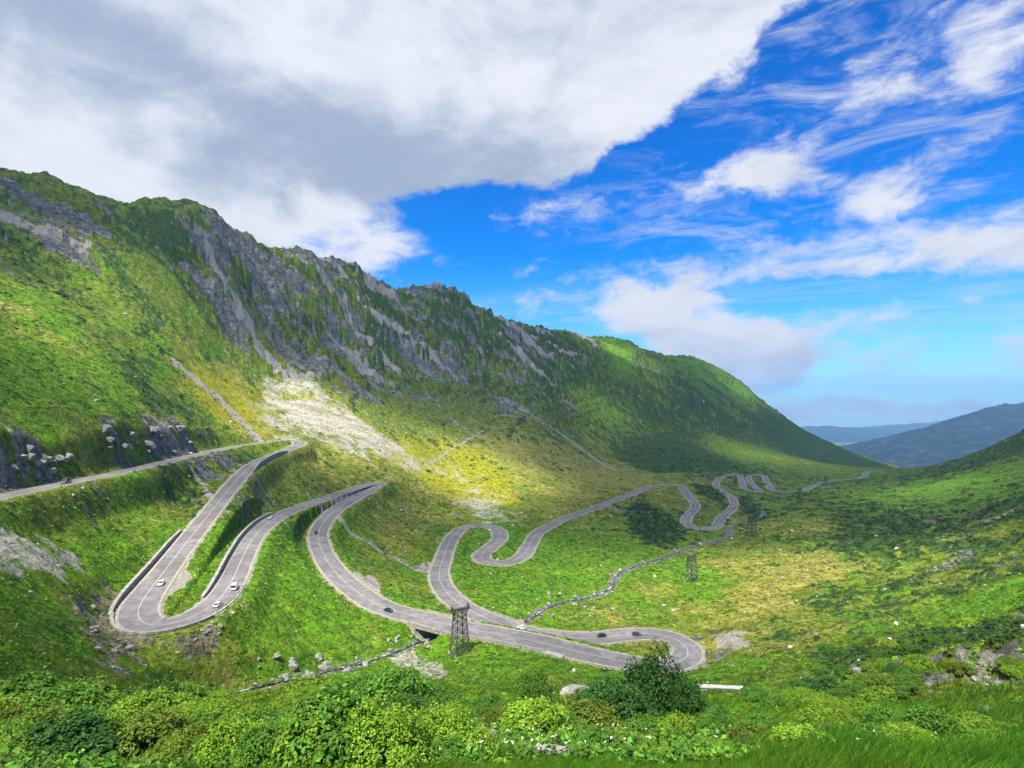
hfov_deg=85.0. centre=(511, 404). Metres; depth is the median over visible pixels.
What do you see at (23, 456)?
boulder
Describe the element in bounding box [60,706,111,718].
bush
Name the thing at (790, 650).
bush
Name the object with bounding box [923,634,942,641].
bush
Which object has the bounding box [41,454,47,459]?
boulder
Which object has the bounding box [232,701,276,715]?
bush
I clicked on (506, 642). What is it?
guard rail
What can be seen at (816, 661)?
bush
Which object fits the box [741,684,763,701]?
bush
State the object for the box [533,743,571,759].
boulder
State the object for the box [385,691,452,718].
bush
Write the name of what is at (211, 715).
bush
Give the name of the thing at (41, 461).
boulder
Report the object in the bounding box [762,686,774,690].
bush
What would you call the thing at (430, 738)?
bush
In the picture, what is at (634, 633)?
car
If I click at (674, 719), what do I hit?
bush
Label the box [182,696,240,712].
bush
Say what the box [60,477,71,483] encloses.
van
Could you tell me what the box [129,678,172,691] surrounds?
bush
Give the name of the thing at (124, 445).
boulder
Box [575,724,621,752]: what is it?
bush
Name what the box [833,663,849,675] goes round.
bush
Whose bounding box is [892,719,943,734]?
bush
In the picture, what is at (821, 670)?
bush
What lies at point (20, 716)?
bush
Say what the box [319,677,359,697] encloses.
bush
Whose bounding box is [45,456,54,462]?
boulder
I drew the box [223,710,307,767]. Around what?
bush
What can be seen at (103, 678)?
bush
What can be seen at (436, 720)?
bush
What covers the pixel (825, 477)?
lattice tower
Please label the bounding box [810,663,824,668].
bush
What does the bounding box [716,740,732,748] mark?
bush
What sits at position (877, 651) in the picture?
bush
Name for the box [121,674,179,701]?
bush
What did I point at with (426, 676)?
bush
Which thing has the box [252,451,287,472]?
retaining wall
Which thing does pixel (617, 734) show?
tall stalks
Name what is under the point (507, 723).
bush
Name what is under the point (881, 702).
bush
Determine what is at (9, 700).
bush
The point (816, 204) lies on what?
sky
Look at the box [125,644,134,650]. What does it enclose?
boulder
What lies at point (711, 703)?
bush
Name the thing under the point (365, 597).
road markings
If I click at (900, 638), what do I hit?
bush
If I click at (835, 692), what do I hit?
bush
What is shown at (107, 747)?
bush
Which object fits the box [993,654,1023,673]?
bush
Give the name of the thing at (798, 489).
lattice tower
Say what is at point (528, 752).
bush
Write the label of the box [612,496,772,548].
dwarf pine thicket
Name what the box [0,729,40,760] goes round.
bush
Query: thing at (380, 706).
bush
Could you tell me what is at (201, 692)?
bush
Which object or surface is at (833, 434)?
hills
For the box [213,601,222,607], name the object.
car
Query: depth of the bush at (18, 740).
12.69 m
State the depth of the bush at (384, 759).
12.39 m
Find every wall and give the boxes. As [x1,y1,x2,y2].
[108,530,181,617]
[110,612,214,635]
[201,512,274,598]
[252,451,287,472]
[697,684,742,690]
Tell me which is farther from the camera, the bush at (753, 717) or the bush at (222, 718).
the bush at (753, 717)
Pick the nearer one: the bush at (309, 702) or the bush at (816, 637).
the bush at (309, 702)
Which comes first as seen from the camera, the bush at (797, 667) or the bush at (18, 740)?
the bush at (18, 740)
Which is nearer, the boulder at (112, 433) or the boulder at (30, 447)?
the boulder at (30, 447)
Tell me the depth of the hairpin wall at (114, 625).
128.77 m
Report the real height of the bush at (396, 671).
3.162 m
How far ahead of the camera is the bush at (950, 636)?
102.17 m
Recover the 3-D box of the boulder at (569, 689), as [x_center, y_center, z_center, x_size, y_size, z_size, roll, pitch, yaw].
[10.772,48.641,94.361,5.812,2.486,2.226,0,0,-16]
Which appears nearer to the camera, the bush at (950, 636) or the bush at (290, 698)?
the bush at (290, 698)
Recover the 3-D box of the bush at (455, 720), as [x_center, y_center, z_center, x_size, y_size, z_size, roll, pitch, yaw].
[-1.651,8.318,14.125,2.718,1.471,2.924,0,0,2]
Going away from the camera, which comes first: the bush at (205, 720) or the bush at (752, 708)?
the bush at (205, 720)
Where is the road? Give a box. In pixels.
[0,440,881,670]
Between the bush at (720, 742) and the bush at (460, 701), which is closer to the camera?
the bush at (720, 742)
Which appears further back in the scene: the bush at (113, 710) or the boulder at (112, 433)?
the boulder at (112, 433)
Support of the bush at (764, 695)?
on the ground at (222, 271)
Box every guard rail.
[216,582,244,613]
[464,634,541,652]
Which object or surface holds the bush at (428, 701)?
on the ground at (222, 271)
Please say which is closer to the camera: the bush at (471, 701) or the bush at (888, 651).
the bush at (471, 701)
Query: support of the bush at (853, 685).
on the ground at (222, 271)
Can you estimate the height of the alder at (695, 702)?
2.896 m
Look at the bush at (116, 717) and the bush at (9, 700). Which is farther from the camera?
the bush at (9, 700)
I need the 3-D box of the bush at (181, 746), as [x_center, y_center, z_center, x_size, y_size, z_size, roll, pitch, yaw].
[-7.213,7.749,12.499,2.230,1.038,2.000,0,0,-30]
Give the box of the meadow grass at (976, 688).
[0,596,1023,723]
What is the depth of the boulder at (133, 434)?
245.45 m
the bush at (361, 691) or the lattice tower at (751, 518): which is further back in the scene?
the lattice tower at (751, 518)
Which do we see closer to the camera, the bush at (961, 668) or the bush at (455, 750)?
the bush at (455, 750)
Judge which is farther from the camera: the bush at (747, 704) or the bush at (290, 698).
the bush at (747, 704)
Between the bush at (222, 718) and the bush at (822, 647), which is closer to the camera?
the bush at (222, 718)
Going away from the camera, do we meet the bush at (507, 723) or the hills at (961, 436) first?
the bush at (507, 723)
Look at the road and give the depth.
199.33 m
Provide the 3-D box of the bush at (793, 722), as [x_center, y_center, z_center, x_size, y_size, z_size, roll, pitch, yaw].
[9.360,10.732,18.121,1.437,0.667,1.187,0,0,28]
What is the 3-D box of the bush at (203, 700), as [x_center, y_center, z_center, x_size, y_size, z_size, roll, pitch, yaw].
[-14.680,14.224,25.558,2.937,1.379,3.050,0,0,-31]
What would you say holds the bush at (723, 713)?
on the ground at (222, 271)
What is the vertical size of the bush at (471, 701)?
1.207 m
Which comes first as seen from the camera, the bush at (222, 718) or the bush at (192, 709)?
the bush at (222, 718)
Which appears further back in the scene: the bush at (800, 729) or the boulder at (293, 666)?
the boulder at (293, 666)
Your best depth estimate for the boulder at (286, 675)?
138.64 m
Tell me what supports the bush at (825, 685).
on the ground at (222, 271)
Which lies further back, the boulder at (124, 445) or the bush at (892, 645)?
the boulder at (124, 445)
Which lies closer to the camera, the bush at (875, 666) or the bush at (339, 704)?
the bush at (339, 704)
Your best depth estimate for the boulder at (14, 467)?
166.09 m
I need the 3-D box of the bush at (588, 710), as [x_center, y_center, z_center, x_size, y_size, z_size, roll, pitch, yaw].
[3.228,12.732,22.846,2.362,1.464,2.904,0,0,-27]
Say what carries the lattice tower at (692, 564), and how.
on the ground at (222, 271)
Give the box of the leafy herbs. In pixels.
[0,692,1023,767]
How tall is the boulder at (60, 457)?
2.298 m
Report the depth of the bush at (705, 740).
15.10 m
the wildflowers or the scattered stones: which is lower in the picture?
the wildflowers
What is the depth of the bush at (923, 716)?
15.75 m
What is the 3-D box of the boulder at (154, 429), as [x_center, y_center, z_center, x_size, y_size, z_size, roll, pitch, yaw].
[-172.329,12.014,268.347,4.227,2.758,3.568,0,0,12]
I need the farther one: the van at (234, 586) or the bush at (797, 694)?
the van at (234, 586)
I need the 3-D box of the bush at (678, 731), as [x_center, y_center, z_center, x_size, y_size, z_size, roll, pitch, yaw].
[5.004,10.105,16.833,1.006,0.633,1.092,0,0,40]
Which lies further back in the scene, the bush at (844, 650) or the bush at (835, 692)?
the bush at (844, 650)
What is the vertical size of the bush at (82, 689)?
1.993 m
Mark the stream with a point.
(536, 613)
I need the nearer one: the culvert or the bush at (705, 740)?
the bush at (705, 740)
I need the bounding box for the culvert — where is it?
[543,651,564,659]
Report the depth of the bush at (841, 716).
19.35 m
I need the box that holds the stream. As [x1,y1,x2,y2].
[230,511,763,693]
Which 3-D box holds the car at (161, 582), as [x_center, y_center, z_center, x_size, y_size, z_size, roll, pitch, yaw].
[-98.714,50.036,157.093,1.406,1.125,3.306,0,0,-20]
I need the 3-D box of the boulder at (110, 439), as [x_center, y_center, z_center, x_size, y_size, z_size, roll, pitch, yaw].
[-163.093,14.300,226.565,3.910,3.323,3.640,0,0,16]
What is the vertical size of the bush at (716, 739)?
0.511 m
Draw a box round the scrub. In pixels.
[0,171,1023,697]
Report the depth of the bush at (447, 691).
40.61 m
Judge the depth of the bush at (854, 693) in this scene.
43.33 m
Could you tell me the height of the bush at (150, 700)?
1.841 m
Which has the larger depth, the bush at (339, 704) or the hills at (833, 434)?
the hills at (833, 434)
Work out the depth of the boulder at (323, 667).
148.73 m
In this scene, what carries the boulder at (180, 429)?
on the ground at (222, 271)
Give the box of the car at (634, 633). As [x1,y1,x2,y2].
[632,631,641,635]
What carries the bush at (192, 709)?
on the ground at (222, 271)
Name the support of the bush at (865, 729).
on the ground at (222, 271)
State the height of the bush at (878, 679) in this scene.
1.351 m
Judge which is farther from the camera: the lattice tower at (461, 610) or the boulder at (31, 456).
the boulder at (31, 456)
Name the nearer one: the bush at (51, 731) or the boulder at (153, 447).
the bush at (51, 731)
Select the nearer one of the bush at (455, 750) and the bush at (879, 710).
the bush at (455, 750)
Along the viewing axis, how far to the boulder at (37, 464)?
178.46 m
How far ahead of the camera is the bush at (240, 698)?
39.95 m
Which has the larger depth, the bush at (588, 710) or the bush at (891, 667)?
the bush at (891, 667)
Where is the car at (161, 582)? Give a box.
[157,580,164,585]
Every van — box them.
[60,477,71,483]
[230,582,237,589]
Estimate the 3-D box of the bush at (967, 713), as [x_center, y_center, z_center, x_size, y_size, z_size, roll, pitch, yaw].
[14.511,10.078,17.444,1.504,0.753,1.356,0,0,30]
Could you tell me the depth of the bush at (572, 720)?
20.49 m
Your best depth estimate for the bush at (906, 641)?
107.05 m
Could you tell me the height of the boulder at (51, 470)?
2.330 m
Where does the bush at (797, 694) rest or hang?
on the ground at (222, 271)
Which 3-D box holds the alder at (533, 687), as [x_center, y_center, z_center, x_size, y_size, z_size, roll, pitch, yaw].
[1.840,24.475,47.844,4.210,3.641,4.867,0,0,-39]
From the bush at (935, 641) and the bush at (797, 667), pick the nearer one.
the bush at (935, 641)
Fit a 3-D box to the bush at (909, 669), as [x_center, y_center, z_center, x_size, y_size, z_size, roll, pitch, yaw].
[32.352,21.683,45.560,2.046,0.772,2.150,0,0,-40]
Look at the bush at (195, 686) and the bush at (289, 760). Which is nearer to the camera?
the bush at (289, 760)
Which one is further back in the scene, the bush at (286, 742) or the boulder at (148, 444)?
the boulder at (148, 444)
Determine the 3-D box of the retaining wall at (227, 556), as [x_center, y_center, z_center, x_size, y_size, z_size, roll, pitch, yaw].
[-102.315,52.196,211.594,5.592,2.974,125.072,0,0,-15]
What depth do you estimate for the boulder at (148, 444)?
257.28 m
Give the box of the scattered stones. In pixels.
[0,176,1023,693]
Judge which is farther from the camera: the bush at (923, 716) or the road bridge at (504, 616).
the road bridge at (504, 616)
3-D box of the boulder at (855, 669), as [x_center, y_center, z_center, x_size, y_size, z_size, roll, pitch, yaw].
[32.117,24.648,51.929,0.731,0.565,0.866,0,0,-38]
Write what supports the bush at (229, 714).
on the ground at (222, 271)
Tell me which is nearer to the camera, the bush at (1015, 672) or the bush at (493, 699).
the bush at (493, 699)
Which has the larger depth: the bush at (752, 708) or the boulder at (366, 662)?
the boulder at (366, 662)
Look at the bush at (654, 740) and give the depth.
15.14 m
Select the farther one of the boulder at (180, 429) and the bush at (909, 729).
the boulder at (180, 429)
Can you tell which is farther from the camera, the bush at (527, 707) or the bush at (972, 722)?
the bush at (527, 707)
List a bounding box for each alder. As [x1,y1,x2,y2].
[510,666,563,704]
[568,670,665,723]
[614,637,690,718]
[664,666,708,716]
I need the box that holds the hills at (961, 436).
[840,402,1023,467]
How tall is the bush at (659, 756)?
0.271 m
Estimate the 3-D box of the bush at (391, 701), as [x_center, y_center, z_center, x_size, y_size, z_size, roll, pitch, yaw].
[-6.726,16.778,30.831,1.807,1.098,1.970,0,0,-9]
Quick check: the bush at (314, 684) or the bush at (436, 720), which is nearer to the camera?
the bush at (436, 720)
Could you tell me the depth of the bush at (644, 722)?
21.64 m
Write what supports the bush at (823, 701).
on the ground at (222, 271)
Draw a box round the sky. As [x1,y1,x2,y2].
[0,0,1023,427]
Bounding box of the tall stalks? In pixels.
[0,690,1022,767]
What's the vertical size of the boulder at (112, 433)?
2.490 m
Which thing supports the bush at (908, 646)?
on the ground at (222, 271)
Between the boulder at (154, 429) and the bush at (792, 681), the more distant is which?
the boulder at (154, 429)
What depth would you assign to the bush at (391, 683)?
36.47 m
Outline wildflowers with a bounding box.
[439,720,936,748]
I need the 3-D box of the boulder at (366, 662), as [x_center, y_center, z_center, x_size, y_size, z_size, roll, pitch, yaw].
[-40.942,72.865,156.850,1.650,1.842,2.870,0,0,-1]
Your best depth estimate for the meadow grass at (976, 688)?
44.13 m
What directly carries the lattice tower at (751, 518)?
on the ground at (222, 271)
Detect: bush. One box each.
[0,670,71,710]
[0,689,61,712]
[0,702,31,727]
[0,719,38,740]
[0,725,49,760]
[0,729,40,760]
[3,704,78,728]
[3,709,45,724]
[8,703,121,762]
[17,677,114,711]
[43,722,133,765]
[55,690,122,710]
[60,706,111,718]
[62,674,122,698]
[90,708,151,757]
[102,684,128,699]
[106,707,139,719]
[110,686,192,719]
[110,705,183,761]
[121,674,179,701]
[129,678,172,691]
[135,713,200,755]
[136,721,234,767]
[158,679,206,698]
[162,696,221,711]
[168,681,210,703]
[181,702,218,718]
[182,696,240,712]
[185,714,216,728]
[186,707,240,721]
[192,712,265,767]
[209,715,235,728]
[210,688,254,711]
[213,707,240,715]
[214,696,236,708]
[221,709,247,716]
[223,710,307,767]
[231,707,282,722]
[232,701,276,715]
[258,697,360,767]
[267,679,388,767]
[268,695,301,713]
[269,700,294,715]
[272,748,346,767]
[281,673,335,695]
[286,684,323,702]
[292,695,329,711]
[302,680,334,691]
[307,695,437,767]
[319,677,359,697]
[333,679,365,696]
[347,669,378,696]
[357,664,434,701]
[359,695,383,709]
[360,714,401,765]
[378,696,398,707]
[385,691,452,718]
[388,666,443,692]
[390,692,413,700]
[394,667,433,684]
[399,715,441,761]
[408,698,499,761]
[414,710,463,734]
[415,697,441,705]
[421,733,480,766]
[423,679,468,703]
[446,696,475,706]
[448,702,485,733]
[456,696,480,709]
[470,692,510,710]
[471,705,489,723]
[476,705,508,729]
[498,695,575,737]
[499,706,567,735]
[517,746,539,759]
[562,709,591,732]
[563,696,621,729]
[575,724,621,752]
[614,748,637,762]
[622,712,660,734]
[637,737,664,750]
[641,751,674,765]
[643,743,676,753]
[656,710,699,737]
[664,726,688,745]
[690,737,717,753]
[695,704,737,731]
[705,701,729,712]
[709,735,731,741]
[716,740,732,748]
[726,720,770,741]
[737,702,755,711]
[737,713,772,726]
[737,736,755,746]
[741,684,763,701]
[746,688,788,708]
[748,706,757,712]
[759,712,783,724]
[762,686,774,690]
[768,722,835,742]
[777,686,817,702]
[786,648,796,653]
[787,677,806,688]
[787,720,805,724]
[789,684,803,690]
[793,664,803,669]
[796,703,841,724]
[802,706,860,726]
[804,675,840,696]
[804,690,840,703]
[809,721,837,732]
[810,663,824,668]
[810,698,836,707]
[811,659,821,664]
[813,635,820,640]
[813,666,830,674]
[816,643,831,651]
[827,686,847,701]
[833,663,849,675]
[834,648,850,655]
[837,696,870,713]
[838,678,878,699]
[842,686,875,702]
[847,673,881,685]
[848,721,887,737]
[856,684,901,703]
[858,704,902,724]
[862,657,896,673]
[864,672,913,698]
[865,637,877,643]
[867,648,882,656]
[873,701,890,706]
[873,721,943,745]
[874,695,898,705]
[881,662,906,675]
[882,649,894,655]
[885,672,927,697]
[889,642,899,649]
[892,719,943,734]
[893,664,920,676]
[896,636,907,642]
[898,642,917,649]
[898,704,966,738]
[902,639,913,643]
[902,654,935,671]
[904,679,926,694]
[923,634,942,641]
[929,638,943,646]
[943,634,961,641]
[943,733,989,743]
[945,660,976,675]
[949,710,993,724]
[951,716,1005,735]
[973,729,1008,743]
[975,720,1008,732]
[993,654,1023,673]
[998,660,1023,679]
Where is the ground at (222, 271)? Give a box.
[0,167,1023,767]
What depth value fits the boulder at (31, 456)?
175.37 m
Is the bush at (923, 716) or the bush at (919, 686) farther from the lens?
the bush at (919, 686)
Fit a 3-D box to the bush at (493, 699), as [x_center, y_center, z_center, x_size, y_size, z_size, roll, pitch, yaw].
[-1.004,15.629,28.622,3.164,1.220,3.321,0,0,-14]
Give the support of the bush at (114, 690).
on the ground at (222, 271)
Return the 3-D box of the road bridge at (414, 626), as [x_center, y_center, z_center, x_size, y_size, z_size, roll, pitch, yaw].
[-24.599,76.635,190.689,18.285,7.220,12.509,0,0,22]
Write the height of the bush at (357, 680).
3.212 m
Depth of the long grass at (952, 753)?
11.60 m
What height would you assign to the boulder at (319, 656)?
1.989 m
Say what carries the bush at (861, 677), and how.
on the ground at (222, 271)
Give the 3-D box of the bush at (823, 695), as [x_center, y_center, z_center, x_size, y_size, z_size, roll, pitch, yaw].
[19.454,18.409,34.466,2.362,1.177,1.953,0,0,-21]
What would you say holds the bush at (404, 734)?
on the ground at (222, 271)
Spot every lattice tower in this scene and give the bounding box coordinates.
[448,602,469,658]
[684,552,697,582]
[746,514,757,537]
[796,487,802,501]
[823,476,827,485]
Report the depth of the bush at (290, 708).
28.24 m
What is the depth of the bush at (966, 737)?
14.23 m
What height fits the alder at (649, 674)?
5.008 m
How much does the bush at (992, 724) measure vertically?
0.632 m
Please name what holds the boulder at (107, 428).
on the ground at (222, 271)
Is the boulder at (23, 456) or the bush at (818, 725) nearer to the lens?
the bush at (818, 725)
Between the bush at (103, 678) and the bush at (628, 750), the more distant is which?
the bush at (103, 678)
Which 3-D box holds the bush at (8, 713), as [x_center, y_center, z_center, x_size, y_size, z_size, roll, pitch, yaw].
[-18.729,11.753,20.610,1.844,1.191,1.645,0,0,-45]
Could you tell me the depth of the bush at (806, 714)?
19.84 m
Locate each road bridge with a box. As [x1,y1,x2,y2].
[408,609,471,634]
[469,611,524,624]
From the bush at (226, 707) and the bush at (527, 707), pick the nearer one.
the bush at (527, 707)
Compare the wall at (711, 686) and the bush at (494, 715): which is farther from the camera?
the wall at (711, 686)
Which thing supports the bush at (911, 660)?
on the ground at (222, 271)
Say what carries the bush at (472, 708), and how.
on the ground at (222, 271)
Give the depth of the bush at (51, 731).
13.04 m
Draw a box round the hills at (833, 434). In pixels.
[801,420,944,442]
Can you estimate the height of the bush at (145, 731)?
1.358 m
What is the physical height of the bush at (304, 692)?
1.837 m
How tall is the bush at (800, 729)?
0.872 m
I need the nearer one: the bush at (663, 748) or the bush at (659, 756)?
the bush at (659, 756)
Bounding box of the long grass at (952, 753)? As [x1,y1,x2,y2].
[0,688,1023,767]
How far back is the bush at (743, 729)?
16.70 m
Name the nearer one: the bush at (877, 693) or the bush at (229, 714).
the bush at (229, 714)
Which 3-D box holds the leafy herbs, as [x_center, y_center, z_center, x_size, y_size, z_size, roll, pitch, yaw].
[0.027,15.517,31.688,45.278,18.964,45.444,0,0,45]
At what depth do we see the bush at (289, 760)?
11.80 m
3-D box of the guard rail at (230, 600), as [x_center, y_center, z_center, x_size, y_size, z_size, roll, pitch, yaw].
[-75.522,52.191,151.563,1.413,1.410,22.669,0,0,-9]
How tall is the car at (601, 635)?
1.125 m
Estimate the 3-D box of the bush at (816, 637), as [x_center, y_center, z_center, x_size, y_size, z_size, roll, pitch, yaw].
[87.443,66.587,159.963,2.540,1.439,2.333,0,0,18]
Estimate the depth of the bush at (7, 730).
14.58 m
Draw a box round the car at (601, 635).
[597,633,606,636]
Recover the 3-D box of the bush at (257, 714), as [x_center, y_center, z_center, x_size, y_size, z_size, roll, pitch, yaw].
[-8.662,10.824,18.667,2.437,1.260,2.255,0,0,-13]
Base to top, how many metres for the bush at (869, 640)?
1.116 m
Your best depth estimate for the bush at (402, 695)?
32.98 m
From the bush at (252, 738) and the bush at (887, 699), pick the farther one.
the bush at (887, 699)
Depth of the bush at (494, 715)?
20.11 m
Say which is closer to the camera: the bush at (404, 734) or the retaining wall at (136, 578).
the bush at (404, 734)
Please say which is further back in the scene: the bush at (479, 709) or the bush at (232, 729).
the bush at (479, 709)
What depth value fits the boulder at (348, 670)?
147.69 m
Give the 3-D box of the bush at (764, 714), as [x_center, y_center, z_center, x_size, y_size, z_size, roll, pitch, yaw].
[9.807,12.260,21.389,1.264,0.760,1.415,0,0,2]
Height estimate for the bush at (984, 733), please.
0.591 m
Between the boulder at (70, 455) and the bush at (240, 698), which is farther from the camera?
the boulder at (70, 455)
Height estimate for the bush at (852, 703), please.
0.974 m
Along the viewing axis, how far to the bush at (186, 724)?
14.15 m
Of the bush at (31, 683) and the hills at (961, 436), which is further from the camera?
the hills at (961, 436)
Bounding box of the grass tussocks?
[0,186,1023,704]
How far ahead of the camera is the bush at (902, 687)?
42.39 m
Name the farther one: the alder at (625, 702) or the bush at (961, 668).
the bush at (961, 668)
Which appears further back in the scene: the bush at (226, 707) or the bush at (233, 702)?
the bush at (233, 702)
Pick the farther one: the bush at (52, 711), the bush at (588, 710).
the bush at (588, 710)
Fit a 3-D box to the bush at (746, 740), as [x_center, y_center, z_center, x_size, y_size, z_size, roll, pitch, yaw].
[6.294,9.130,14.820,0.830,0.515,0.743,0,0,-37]
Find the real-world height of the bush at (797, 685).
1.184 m
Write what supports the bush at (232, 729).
on the ground at (222, 271)
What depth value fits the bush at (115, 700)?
26.10 m
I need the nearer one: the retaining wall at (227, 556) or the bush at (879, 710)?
the bush at (879, 710)
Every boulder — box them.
[10,464,18,470]
[18,454,27,458]
[26,445,33,452]
[27,453,35,460]
[33,461,41,466]
[37,459,46,463]
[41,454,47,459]
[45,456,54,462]
[47,467,56,473]
[55,455,64,460]
[65,453,74,458]
[102,424,111,433]
[106,436,114,442]
[108,430,116,435]
[121,443,128,448]
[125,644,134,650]
[130,432,137,437]
[144,440,152,447]
[150,427,158,432]
[150,443,156,450]
[176,426,184,432]
[283,673,290,678]
[288,663,298,670]
[315,653,322,659]
[318,664,327,669]
[342,667,352,673]
[362,660,369,665]
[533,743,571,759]
[560,684,588,694]
[852,667,862,672]
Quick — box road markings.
[4,442,865,664]
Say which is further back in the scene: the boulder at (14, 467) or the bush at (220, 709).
the boulder at (14, 467)

